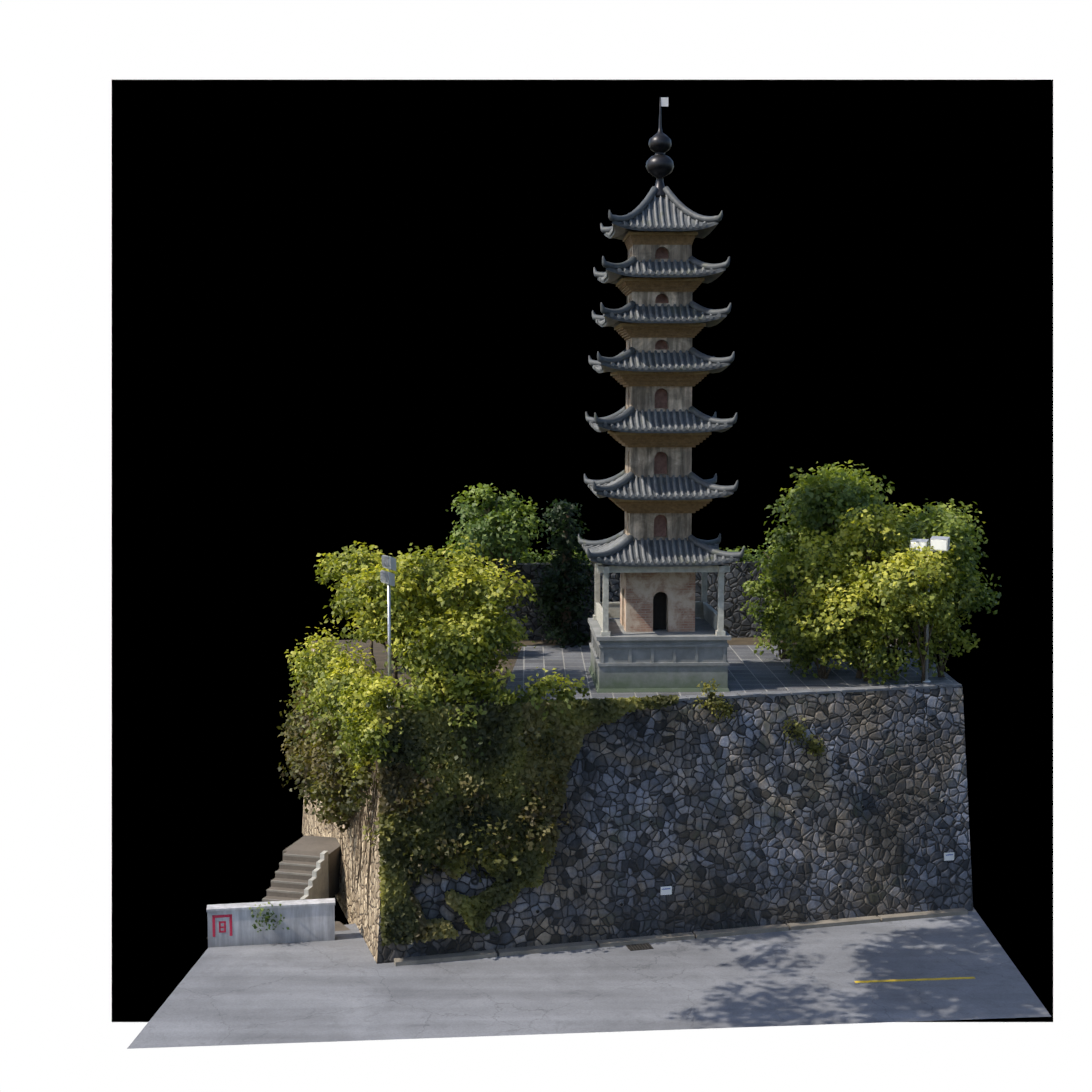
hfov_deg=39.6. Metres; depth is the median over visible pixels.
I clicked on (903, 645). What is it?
bush stems
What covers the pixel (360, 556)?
tree
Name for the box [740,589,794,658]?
bush stems
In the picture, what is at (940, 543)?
floodlight
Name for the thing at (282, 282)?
sky
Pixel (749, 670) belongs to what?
platform paving
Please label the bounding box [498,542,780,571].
hedge foliage
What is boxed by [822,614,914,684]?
bush stems
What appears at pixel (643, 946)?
wall drains and covers
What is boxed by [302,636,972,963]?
retaining wall
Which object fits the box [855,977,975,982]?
road markings
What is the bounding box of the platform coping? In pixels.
[447,682,961,712]
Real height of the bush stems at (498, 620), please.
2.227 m
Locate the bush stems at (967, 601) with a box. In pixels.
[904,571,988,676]
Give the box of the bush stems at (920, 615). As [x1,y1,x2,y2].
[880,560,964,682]
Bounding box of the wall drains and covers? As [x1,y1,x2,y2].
[454,799,944,950]
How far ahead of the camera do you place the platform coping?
40.89 m
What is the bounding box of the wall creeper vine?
[249,621,825,945]
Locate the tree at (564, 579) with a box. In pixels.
[533,499,600,648]
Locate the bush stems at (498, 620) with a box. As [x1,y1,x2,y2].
[448,605,515,648]
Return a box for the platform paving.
[502,645,957,702]
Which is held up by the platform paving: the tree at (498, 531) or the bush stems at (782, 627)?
the bush stems at (782, 627)
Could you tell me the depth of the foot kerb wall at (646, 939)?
39.63 m
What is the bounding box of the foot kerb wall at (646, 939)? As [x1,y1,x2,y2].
[394,908,967,965]
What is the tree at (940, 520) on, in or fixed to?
on the platform paving
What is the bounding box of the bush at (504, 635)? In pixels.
[440,599,525,693]
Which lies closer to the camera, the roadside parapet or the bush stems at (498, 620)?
the roadside parapet
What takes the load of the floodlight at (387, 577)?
on the retaining wall at (680, 774)
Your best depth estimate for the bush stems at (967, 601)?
42.81 m
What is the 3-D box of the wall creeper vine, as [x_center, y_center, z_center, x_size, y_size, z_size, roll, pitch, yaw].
[-2.265,6.194,40.927,17.639,7.276,8.995,3,6,28]
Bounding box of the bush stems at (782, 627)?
[771,583,840,668]
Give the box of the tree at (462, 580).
[381,535,537,680]
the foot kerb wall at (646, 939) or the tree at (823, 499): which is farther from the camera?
the tree at (823, 499)
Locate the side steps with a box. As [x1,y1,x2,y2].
[207,835,349,938]
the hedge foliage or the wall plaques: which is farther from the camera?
the hedge foliage
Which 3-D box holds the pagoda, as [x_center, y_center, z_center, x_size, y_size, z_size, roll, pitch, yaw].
[3.108,-4.216,41.984,4.212,16.070,4.212,0,5,-2]
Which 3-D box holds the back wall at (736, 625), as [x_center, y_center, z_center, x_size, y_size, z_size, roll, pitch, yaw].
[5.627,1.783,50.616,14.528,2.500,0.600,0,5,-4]
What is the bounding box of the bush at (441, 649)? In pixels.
[383,613,502,701]
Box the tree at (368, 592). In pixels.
[336,551,451,687]
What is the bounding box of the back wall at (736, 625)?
[497,561,921,639]
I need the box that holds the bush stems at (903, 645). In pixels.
[856,590,948,676]
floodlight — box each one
[380,555,395,708]
[909,536,949,682]
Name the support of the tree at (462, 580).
on the retaining wall at (680, 774)
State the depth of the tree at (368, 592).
40.12 m
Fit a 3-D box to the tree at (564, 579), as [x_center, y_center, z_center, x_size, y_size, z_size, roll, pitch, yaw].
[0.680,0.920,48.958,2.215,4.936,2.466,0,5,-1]
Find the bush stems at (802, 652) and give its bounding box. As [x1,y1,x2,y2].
[776,597,874,678]
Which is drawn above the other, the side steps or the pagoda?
the pagoda
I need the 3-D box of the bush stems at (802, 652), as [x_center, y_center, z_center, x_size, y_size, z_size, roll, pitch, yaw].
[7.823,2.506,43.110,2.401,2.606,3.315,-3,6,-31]
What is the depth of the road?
36.38 m
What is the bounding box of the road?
[127,907,1050,1048]
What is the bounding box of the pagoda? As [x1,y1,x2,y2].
[578,97,743,692]
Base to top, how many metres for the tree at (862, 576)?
4.974 m
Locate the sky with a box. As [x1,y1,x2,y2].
[0,0,1091,1091]
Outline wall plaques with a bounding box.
[660,852,953,894]
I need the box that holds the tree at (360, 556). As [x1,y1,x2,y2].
[314,541,414,669]
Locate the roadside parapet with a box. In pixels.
[206,898,334,947]
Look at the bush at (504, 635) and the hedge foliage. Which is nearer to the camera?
the bush at (504, 635)
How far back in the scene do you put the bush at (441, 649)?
38.97 m

